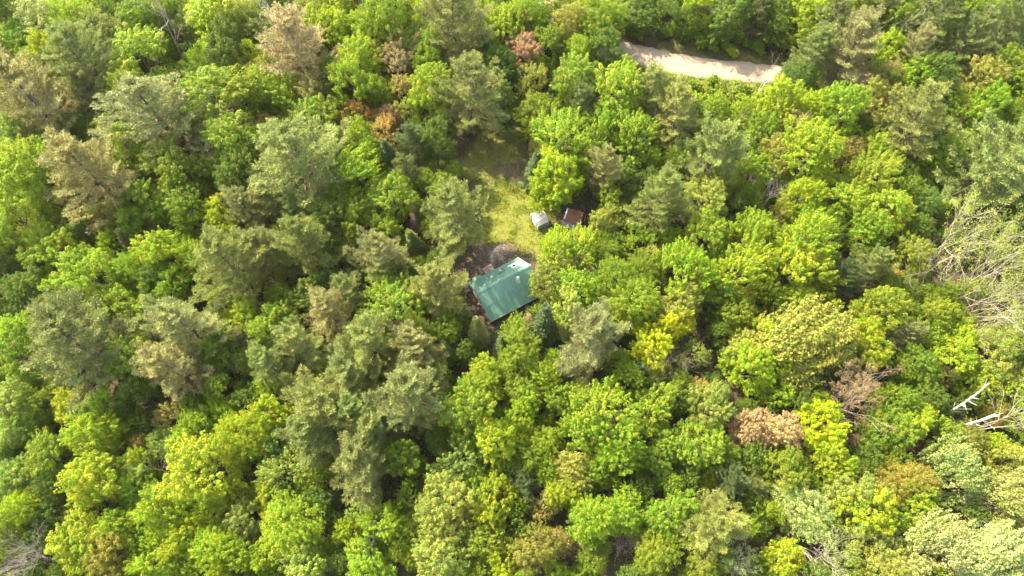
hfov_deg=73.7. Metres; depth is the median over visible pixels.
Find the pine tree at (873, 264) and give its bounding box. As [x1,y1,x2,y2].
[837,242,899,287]
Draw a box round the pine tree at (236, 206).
[214,184,270,230]
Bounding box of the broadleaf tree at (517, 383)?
[501,371,542,414]
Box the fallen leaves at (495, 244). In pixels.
[456,138,595,320]
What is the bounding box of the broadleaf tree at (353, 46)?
[336,29,387,98]
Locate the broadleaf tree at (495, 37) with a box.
[466,22,504,58]
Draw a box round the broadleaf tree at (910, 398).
[874,381,925,419]
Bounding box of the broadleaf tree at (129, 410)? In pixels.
[109,376,172,422]
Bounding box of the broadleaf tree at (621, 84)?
[591,53,646,137]
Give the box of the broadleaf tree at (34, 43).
[26,28,76,78]
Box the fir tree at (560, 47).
[554,43,565,74]
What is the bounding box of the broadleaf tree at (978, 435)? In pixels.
[940,416,991,461]
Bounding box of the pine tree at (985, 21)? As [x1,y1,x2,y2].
[930,3,1000,76]
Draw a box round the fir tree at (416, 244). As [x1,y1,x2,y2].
[405,228,430,262]
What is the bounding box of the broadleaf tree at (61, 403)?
[50,386,94,426]
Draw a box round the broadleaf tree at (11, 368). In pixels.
[0,327,59,395]
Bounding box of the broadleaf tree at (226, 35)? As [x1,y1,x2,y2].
[201,13,247,76]
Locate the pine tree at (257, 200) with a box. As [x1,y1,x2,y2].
[243,175,284,232]
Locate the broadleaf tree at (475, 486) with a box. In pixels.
[457,461,500,511]
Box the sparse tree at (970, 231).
[920,182,1023,289]
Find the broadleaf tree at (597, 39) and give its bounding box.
[584,24,625,71]
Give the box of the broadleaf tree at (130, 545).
[121,523,169,564]
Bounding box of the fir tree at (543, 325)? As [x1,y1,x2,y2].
[528,302,558,352]
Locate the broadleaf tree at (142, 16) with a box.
[114,0,170,40]
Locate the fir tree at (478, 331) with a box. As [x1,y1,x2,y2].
[466,316,490,349]
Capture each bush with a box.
[627,24,635,37]
[637,25,650,41]
[653,31,669,39]
[677,26,695,42]
[687,80,703,91]
[690,27,709,48]
[692,91,712,103]
[701,99,717,118]
[705,36,718,52]
[706,73,722,84]
[708,83,726,99]
[716,88,731,106]
[720,38,735,49]
[721,103,737,117]
[725,45,737,57]
[729,78,741,97]
[734,32,746,44]
[735,93,753,104]
[740,84,752,94]
[749,84,764,95]
[752,37,766,55]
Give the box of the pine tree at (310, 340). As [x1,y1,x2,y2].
[267,313,334,374]
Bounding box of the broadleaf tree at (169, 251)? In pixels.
[127,225,198,278]
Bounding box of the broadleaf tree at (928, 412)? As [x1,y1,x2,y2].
[883,402,939,450]
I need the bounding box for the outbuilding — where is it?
[562,208,583,229]
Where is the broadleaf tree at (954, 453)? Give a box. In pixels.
[916,431,997,516]
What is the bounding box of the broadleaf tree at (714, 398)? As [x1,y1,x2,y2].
[681,377,736,434]
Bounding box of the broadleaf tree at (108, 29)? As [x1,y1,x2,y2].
[68,5,134,64]
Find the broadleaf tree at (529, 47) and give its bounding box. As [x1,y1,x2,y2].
[505,31,544,76]
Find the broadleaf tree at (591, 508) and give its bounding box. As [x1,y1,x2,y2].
[565,493,621,550]
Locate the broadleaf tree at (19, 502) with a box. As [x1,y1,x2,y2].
[0,486,60,527]
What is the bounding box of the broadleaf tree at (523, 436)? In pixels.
[500,421,533,457]
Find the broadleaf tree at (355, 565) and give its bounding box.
[343,532,397,575]
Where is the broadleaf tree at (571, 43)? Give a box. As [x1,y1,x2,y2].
[562,32,594,68]
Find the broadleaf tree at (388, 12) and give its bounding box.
[354,0,418,58]
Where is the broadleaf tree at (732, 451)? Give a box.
[709,434,744,479]
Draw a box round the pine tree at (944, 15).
[898,0,975,54]
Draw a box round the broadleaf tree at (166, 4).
[147,0,186,40]
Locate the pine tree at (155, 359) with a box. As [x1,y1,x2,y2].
[129,336,214,406]
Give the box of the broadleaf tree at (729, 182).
[707,166,740,202]
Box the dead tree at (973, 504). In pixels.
[954,486,997,526]
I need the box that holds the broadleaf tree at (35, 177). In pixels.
[0,133,66,213]
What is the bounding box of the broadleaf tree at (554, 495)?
[543,477,581,511]
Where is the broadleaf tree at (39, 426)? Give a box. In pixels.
[15,408,62,445]
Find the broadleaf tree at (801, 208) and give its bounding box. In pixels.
[788,196,833,230]
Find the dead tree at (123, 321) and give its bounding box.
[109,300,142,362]
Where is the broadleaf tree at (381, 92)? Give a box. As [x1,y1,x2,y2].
[360,73,397,112]
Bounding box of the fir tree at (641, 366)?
[623,363,644,387]
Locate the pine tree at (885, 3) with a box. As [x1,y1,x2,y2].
[859,0,904,31]
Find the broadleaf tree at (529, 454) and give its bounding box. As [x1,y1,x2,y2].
[509,437,548,478]
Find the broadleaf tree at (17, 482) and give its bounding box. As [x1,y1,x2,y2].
[0,452,48,498]
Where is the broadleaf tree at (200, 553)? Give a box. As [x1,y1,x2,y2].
[180,520,243,575]
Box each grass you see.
[421,85,526,188]
[474,57,777,253]
[475,175,562,261]
[612,58,784,114]
[629,33,786,64]
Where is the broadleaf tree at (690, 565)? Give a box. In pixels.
[677,548,717,575]
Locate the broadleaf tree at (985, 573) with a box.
[935,548,1003,575]
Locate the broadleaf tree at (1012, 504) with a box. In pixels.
[962,460,1023,532]
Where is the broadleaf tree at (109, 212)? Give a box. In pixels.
[81,203,131,239]
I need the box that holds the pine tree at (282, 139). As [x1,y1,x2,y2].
[245,109,354,217]
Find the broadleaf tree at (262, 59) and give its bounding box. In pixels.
[240,53,289,87]
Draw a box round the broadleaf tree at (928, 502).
[886,481,945,536]
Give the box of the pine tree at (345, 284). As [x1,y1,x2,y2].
[326,268,366,321]
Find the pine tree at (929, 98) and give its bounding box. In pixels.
[873,76,956,161]
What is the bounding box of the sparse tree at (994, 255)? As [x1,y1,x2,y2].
[963,202,1023,305]
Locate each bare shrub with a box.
[542,507,601,568]
[569,524,624,567]
[598,516,641,561]
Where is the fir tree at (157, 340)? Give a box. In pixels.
[149,329,177,346]
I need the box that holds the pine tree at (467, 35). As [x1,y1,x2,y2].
[413,0,497,62]
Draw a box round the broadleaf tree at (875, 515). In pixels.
[830,476,900,538]
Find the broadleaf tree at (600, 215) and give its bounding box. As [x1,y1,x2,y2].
[582,202,624,238]
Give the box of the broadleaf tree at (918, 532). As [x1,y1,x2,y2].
[886,507,965,564]
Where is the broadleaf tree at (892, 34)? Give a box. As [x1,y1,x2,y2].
[866,24,908,71]
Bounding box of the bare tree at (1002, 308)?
[954,293,1023,330]
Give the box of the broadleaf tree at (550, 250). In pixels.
[537,223,580,277]
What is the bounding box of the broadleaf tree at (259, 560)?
[250,537,285,575]
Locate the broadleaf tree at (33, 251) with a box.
[16,222,86,281]
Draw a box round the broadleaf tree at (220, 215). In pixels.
[197,192,241,236]
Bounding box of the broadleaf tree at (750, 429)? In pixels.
[723,407,769,451]
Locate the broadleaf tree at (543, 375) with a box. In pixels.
[524,358,562,394]
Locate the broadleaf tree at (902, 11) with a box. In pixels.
[877,0,923,45]
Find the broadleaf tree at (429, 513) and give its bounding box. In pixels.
[408,469,476,550]
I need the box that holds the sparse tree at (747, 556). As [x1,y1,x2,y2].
[718,532,765,575]
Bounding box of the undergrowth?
[0,0,1023,575]
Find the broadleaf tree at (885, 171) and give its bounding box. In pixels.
[839,145,906,209]
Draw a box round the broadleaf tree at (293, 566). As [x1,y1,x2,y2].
[273,535,334,575]
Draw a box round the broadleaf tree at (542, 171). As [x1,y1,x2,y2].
[528,145,584,212]
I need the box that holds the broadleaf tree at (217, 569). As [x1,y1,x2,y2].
[204,552,243,575]
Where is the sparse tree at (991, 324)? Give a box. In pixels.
[953,283,1023,357]
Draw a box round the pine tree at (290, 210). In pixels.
[277,182,312,228]
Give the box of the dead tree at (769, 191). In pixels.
[753,169,792,208]
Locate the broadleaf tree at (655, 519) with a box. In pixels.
[641,488,701,536]
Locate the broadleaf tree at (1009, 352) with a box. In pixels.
[953,322,1023,395]
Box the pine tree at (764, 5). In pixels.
[740,0,777,41]
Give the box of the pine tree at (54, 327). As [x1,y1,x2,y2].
[19,285,141,414]
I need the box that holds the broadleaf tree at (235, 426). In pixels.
[211,410,277,464]
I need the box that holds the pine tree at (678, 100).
[643,73,703,148]
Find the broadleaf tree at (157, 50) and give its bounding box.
[107,22,178,98]
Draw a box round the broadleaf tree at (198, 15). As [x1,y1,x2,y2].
[183,0,239,63]
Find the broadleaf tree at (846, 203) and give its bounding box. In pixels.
[822,179,872,228]
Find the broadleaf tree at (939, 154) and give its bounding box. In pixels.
[913,129,967,182]
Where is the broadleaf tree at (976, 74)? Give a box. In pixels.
[955,52,1013,110]
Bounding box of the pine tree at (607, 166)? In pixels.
[580,142,623,196]
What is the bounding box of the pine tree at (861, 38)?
[814,4,885,88]
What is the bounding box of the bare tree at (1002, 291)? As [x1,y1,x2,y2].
[959,256,1023,310]
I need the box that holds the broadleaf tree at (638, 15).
[618,0,662,37]
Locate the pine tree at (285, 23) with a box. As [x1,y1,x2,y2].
[253,0,344,90]
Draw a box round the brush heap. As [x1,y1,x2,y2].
[487,244,509,262]
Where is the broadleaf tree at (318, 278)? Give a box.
[303,267,343,302]
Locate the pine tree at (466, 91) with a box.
[427,49,510,136]
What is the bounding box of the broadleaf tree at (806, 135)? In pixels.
[767,114,846,195]
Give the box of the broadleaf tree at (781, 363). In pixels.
[746,352,796,388]
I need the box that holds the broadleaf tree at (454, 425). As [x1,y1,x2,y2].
[435,376,496,451]
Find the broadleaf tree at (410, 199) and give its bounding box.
[362,174,421,225]
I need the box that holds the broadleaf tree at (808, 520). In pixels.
[764,472,836,543]
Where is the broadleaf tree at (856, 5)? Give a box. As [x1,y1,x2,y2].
[826,0,877,37]
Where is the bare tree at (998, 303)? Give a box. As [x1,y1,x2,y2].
[964,278,1023,334]
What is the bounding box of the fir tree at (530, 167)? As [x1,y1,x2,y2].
[519,150,543,196]
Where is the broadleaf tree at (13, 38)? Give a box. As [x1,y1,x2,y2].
[0,16,58,67]
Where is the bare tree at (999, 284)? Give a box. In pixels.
[959,243,1023,306]
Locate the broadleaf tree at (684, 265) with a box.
[653,235,721,307]
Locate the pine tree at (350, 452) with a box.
[326,419,390,514]
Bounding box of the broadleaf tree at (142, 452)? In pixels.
[119,442,163,486]
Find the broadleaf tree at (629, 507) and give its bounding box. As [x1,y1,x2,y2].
[596,491,644,539]
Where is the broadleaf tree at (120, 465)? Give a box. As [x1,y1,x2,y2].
[91,450,143,493]
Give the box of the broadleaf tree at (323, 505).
[296,487,335,521]
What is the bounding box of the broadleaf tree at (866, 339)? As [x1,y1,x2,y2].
[843,314,895,375]
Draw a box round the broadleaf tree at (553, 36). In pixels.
[532,24,564,66]
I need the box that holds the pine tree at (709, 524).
[671,487,752,570]
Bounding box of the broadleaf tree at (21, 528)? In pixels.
[0,515,40,567]
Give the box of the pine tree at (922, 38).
[887,18,938,75]
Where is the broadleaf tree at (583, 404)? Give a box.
[563,374,658,448]
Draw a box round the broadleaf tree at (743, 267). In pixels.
[696,239,781,306]
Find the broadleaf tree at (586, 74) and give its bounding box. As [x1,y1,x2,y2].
[548,51,603,114]
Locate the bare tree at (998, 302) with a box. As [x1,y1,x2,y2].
[975,268,1023,336]
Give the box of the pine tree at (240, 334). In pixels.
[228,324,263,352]
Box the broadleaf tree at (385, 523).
[354,497,406,550]
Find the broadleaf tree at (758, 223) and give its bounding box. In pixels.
[716,205,775,271]
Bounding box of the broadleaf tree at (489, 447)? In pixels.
[470,417,515,470]
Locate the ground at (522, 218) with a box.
[0,0,1023,575]
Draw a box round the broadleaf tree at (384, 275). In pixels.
[364,258,409,310]
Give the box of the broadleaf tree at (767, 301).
[749,275,791,315]
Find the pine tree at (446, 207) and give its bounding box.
[419,174,489,267]
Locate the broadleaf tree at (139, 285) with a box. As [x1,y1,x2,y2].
[132,273,169,306]
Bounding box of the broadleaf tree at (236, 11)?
[214,0,264,47]
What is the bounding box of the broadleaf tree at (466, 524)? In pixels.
[436,507,477,547]
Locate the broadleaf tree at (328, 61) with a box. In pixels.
[315,54,356,99]
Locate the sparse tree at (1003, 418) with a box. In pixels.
[975,369,1023,431]
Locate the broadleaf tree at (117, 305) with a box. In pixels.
[79,282,149,337]
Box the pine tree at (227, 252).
[187,222,283,312]
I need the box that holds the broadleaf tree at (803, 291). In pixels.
[778,278,822,313]
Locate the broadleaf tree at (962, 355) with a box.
[917,330,977,380]
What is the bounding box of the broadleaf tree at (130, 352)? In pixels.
[101,332,164,395]
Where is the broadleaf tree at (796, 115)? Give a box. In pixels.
[770,104,813,140]
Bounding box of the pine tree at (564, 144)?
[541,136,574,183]
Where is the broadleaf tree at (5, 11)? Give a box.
[0,0,42,44]
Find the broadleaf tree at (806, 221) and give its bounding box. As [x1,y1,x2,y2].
[769,203,841,278]
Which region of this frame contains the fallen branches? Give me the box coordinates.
[777,534,843,575]
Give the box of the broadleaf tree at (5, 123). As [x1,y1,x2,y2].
[0,110,48,175]
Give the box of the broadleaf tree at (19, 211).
[0,177,59,252]
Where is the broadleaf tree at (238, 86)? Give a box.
[160,63,276,142]
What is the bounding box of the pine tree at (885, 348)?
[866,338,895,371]
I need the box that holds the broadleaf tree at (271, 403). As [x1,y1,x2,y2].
[242,393,296,431]
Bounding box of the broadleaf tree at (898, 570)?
[853,548,910,575]
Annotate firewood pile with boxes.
[463,284,469,292]
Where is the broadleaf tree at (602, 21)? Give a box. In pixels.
[574,0,629,50]
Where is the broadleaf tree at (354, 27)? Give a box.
[344,8,389,59]
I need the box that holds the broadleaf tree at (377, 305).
[353,271,431,339]
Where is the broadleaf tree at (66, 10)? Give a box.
[43,0,107,56]
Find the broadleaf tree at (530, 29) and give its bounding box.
[512,8,539,49]
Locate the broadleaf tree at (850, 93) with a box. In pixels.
[815,79,871,138]
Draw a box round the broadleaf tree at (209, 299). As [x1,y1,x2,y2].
[204,283,235,324]
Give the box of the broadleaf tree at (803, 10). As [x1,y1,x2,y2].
[775,0,834,48]
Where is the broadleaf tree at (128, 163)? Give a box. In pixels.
[102,119,161,181]
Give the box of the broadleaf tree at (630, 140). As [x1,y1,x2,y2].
[607,104,665,168]
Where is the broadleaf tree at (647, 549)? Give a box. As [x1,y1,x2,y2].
[633,528,683,575]
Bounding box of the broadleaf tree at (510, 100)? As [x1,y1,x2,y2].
[487,75,518,129]
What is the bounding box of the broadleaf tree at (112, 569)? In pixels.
[80,528,143,575]
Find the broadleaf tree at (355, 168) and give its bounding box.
[336,140,392,205]
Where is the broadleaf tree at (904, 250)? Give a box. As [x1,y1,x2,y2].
[884,230,937,282]
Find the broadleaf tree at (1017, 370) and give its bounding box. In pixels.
[998,361,1023,397]
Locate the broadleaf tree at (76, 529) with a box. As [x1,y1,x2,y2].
[43,506,124,575]
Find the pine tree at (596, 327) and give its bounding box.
[555,295,632,387]
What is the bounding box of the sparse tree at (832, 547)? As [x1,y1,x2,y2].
[804,516,876,575]
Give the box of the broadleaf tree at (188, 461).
[152,429,253,511]
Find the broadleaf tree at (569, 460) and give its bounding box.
[553,448,593,497]
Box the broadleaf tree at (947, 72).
[900,48,962,103]
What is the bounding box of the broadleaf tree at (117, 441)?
[86,414,141,455]
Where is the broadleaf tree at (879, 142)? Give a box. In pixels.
[847,127,905,177]
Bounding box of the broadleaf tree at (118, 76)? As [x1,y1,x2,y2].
[103,65,147,119]
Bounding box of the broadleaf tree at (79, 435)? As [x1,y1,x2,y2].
[56,405,130,459]
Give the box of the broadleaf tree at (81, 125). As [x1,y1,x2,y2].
[50,109,104,148]
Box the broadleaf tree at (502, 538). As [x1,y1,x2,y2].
[448,517,512,567]
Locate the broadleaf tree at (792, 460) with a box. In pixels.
[755,444,812,497]
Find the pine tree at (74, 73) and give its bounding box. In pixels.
[51,61,129,121]
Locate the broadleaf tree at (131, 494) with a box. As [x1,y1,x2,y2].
[113,460,164,506]
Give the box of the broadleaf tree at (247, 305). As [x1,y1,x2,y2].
[219,293,270,339]
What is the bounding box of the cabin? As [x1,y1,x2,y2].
[469,257,536,322]
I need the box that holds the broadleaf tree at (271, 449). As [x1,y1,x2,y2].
[247,421,294,473]
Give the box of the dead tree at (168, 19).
[125,0,201,57]
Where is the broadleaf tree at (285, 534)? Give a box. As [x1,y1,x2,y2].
[259,489,325,561]
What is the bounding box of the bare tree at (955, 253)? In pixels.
[899,218,989,289]
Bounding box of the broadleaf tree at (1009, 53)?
[983,42,1023,92]
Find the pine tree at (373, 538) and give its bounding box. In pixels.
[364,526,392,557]
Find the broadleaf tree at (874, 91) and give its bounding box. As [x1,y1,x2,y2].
[843,73,907,128]
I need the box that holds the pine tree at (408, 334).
[377,319,449,375]
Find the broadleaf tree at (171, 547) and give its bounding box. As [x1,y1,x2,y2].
[156,515,207,562]
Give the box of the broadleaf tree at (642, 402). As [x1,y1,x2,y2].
[617,379,682,439]
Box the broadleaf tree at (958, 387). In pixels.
[946,358,1002,398]
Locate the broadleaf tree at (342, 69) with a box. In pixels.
[325,51,381,120]
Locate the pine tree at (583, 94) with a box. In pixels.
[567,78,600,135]
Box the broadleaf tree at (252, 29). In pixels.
[242,6,282,50]
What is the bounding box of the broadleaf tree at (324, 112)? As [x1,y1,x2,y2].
[287,92,343,155]
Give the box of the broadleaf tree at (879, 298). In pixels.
[843,285,914,336]
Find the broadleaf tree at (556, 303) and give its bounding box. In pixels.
[548,282,584,342]
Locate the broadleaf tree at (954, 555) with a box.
[903,508,982,575]
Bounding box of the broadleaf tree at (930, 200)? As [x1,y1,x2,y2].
[904,185,944,224]
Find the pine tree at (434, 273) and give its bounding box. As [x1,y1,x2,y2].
[399,255,468,321]
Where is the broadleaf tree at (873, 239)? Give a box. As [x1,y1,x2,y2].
[838,205,895,255]
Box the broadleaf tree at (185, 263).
[179,239,216,287]
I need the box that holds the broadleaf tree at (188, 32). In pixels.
[171,3,213,49]
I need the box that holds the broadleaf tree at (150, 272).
[135,260,181,298]
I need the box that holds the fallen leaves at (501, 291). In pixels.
[472,265,529,318]
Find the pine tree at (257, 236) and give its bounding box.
[235,224,300,276]
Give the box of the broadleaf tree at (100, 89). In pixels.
[92,82,132,127]
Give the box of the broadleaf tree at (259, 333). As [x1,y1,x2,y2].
[244,299,303,363]
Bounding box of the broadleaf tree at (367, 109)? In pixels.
[338,97,378,138]
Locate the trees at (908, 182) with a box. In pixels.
[0,0,1023,575]
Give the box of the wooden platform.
[482,264,493,273]
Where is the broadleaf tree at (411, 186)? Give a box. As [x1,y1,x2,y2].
[382,166,419,209]
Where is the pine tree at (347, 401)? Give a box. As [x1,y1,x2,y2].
[329,376,391,444]
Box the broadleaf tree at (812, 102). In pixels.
[795,88,836,125]
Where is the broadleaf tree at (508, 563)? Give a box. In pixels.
[486,543,517,575]
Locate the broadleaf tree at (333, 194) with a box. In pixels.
[322,180,358,222]
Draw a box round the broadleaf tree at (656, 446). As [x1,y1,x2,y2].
[637,428,684,476]
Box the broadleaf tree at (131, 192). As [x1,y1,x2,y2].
[115,177,178,236]
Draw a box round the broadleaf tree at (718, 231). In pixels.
[684,203,729,266]
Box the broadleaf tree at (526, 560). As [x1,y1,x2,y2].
[508,521,560,575]
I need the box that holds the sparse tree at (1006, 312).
[978,270,1023,329]
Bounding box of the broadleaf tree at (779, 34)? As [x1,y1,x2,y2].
[757,0,797,47]
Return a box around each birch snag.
[935,380,988,425]
[946,413,1001,433]
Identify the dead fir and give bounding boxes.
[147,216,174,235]
[410,204,421,232]
[522,313,531,329]
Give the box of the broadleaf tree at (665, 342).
[627,320,673,379]
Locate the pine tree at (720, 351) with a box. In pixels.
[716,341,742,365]
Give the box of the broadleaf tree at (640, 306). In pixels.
[602,273,664,336]
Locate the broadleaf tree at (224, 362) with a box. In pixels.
[199,324,247,376]
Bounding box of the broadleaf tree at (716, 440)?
[665,418,734,474]
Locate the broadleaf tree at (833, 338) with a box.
[748,292,859,391]
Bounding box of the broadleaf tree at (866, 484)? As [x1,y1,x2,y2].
[814,462,882,523]
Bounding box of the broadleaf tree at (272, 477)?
[250,445,319,501]
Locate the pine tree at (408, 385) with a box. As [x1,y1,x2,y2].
[360,349,453,441]
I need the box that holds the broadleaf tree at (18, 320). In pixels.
[0,310,38,355]
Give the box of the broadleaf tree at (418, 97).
[403,60,452,121]
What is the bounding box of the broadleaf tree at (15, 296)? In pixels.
[0,265,47,318]
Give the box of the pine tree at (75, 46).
[39,17,123,100]
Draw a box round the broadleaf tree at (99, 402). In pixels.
[74,384,133,428]
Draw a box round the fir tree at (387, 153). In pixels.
[380,138,398,172]
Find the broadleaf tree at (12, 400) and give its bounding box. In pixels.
[0,375,50,433]
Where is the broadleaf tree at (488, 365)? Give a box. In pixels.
[460,351,503,395]
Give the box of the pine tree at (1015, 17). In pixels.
[970,0,1023,64]
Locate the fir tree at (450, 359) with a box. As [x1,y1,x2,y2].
[437,339,455,366]
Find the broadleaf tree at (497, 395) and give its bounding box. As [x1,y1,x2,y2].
[463,369,504,413]
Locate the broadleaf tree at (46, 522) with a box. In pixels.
[27,494,73,534]
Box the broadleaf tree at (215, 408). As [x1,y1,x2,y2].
[207,396,244,436]
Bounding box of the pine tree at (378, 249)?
[341,225,414,282]
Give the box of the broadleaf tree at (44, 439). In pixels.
[21,426,83,482]
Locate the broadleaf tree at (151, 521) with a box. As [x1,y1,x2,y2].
[127,480,194,545]
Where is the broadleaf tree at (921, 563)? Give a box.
[887,538,932,575]
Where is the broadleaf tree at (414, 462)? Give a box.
[377,437,428,478]
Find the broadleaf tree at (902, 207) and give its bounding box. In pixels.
[847,183,917,246]
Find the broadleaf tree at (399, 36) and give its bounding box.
[376,20,408,63]
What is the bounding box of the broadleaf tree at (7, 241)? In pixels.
[0,226,46,273]
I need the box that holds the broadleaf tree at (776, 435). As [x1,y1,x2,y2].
[758,410,805,451]
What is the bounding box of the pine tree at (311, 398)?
[277,364,354,449]
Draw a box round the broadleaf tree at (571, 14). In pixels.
[549,0,592,48]
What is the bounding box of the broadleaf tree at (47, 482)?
[25,460,86,503]
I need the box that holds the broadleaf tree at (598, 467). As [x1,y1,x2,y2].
[583,436,638,485]
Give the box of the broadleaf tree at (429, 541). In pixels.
[411,525,470,575]
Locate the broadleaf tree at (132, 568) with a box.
[123,545,186,575]
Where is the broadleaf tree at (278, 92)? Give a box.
[243,63,305,119]
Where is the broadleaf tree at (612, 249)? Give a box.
[590,239,626,271]
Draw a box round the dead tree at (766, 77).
[749,53,778,98]
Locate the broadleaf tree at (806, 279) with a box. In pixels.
[755,241,848,304]
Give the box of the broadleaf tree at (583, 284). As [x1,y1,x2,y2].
[550,264,597,310]
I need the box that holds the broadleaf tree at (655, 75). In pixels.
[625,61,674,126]
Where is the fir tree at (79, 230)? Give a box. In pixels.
[70,223,106,255]
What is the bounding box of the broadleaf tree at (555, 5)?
[543,0,572,25]
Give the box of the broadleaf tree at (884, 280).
[869,269,906,307]
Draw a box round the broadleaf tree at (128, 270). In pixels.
[105,251,148,293]
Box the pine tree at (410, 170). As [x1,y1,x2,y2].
[388,152,426,190]
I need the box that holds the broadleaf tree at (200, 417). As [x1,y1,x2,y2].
[175,403,220,443]
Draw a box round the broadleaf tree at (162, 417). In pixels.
[151,400,196,433]
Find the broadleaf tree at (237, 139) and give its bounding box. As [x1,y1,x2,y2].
[200,109,265,175]
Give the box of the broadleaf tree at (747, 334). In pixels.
[721,326,755,374]
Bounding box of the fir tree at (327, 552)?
[312,541,331,560]
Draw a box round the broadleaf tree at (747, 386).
[715,338,776,396]
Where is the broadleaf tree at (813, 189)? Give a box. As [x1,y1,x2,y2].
[774,175,834,225]
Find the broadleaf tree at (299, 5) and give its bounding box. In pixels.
[293,0,331,46]
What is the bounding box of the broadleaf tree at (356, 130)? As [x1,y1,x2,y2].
[338,114,380,164]
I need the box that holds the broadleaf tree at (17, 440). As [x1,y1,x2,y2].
[0,403,56,457]
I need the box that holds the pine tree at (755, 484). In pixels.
[739,470,768,498]
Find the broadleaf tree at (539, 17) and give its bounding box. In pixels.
[505,0,551,41]
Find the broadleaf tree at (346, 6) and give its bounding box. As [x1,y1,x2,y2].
[313,0,359,37]
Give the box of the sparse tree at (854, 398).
[822,358,899,435]
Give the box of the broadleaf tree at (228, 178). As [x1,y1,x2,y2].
[212,146,261,205]
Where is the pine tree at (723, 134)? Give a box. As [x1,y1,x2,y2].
[674,110,751,195]
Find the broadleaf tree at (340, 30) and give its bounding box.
[300,1,350,56]
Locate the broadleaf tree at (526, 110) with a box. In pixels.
[511,89,559,141]
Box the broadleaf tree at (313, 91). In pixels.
[288,66,341,113]
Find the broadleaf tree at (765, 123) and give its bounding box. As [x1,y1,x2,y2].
[736,106,782,153]
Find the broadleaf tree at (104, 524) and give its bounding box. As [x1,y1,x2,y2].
[83,502,147,551]
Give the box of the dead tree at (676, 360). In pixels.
[643,324,711,379]
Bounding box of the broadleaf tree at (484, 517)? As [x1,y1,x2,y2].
[470,466,518,545]
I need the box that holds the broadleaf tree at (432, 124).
[413,114,457,164]
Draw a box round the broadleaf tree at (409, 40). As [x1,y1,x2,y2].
[392,22,430,74]
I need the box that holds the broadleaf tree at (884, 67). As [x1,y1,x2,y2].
[862,58,906,93]
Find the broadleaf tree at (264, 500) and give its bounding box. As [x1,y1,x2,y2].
[252,475,290,513]
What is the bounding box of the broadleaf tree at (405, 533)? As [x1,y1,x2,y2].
[396,508,430,548]
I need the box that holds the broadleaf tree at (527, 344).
[500,325,541,381]
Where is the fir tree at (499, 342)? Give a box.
[492,333,507,362]
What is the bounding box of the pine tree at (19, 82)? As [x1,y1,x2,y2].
[0,43,87,142]
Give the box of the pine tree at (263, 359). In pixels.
[245,338,297,404]
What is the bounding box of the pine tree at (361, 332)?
[334,304,399,386]
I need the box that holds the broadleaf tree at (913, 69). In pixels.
[888,52,945,97]
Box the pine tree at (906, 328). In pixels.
[874,319,929,354]
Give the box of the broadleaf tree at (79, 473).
[53,449,141,511]
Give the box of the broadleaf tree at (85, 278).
[49,245,127,308]
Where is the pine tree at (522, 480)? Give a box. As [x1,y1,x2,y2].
[508,463,541,510]
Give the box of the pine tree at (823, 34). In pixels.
[780,19,839,81]
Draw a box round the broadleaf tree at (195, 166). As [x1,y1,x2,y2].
[134,132,216,204]
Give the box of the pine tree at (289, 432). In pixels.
[273,403,342,473]
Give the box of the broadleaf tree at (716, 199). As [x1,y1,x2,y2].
[679,175,728,229]
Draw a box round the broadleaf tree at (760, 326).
[728,313,781,358]
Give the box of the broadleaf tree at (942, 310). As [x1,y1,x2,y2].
[906,292,962,341]
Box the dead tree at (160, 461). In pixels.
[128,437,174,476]
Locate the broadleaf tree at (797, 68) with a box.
[774,56,818,97]
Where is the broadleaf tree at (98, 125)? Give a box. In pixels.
[89,107,136,139]
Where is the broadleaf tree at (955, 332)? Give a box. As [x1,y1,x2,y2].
[933,316,977,356]
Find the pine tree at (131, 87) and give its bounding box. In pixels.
[87,71,230,170]
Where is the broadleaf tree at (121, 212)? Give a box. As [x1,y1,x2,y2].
[113,202,154,246]
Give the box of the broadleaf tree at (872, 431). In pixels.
[854,401,924,457]
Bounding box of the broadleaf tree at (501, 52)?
[481,42,523,89]
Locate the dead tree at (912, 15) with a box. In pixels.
[884,0,938,39]
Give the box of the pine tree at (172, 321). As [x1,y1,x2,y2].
[130,294,239,358]
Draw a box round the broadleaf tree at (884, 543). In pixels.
[837,519,908,574]
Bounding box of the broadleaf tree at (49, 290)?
[37,273,87,313]
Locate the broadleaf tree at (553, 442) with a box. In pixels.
[527,424,562,459]
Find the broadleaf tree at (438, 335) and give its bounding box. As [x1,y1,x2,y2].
[405,314,445,350]
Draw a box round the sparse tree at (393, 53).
[368,30,421,87]
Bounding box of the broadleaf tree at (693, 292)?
[654,278,704,331]
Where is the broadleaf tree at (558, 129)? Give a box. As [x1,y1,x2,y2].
[530,105,600,177]
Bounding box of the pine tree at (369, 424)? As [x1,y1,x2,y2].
[351,397,406,471]
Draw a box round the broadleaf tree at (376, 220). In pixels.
[367,210,404,249]
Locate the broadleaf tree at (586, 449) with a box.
[554,411,608,458]
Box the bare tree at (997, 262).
[953,218,1023,296]
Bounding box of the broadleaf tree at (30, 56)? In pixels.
[14,43,56,83]
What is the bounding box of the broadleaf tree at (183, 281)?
[152,264,193,303]
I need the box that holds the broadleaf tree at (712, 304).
[692,271,758,324]
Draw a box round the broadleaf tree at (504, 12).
[483,0,526,49]
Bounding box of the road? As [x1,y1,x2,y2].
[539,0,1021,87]
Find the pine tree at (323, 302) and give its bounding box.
[301,283,355,348]
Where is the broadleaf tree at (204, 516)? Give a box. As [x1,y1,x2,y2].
[185,490,237,530]
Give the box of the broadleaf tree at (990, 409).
[975,393,1017,428]
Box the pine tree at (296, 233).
[265,211,350,281]
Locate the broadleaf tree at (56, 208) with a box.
[26,184,83,238]
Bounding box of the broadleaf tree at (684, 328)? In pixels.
[645,304,696,348]

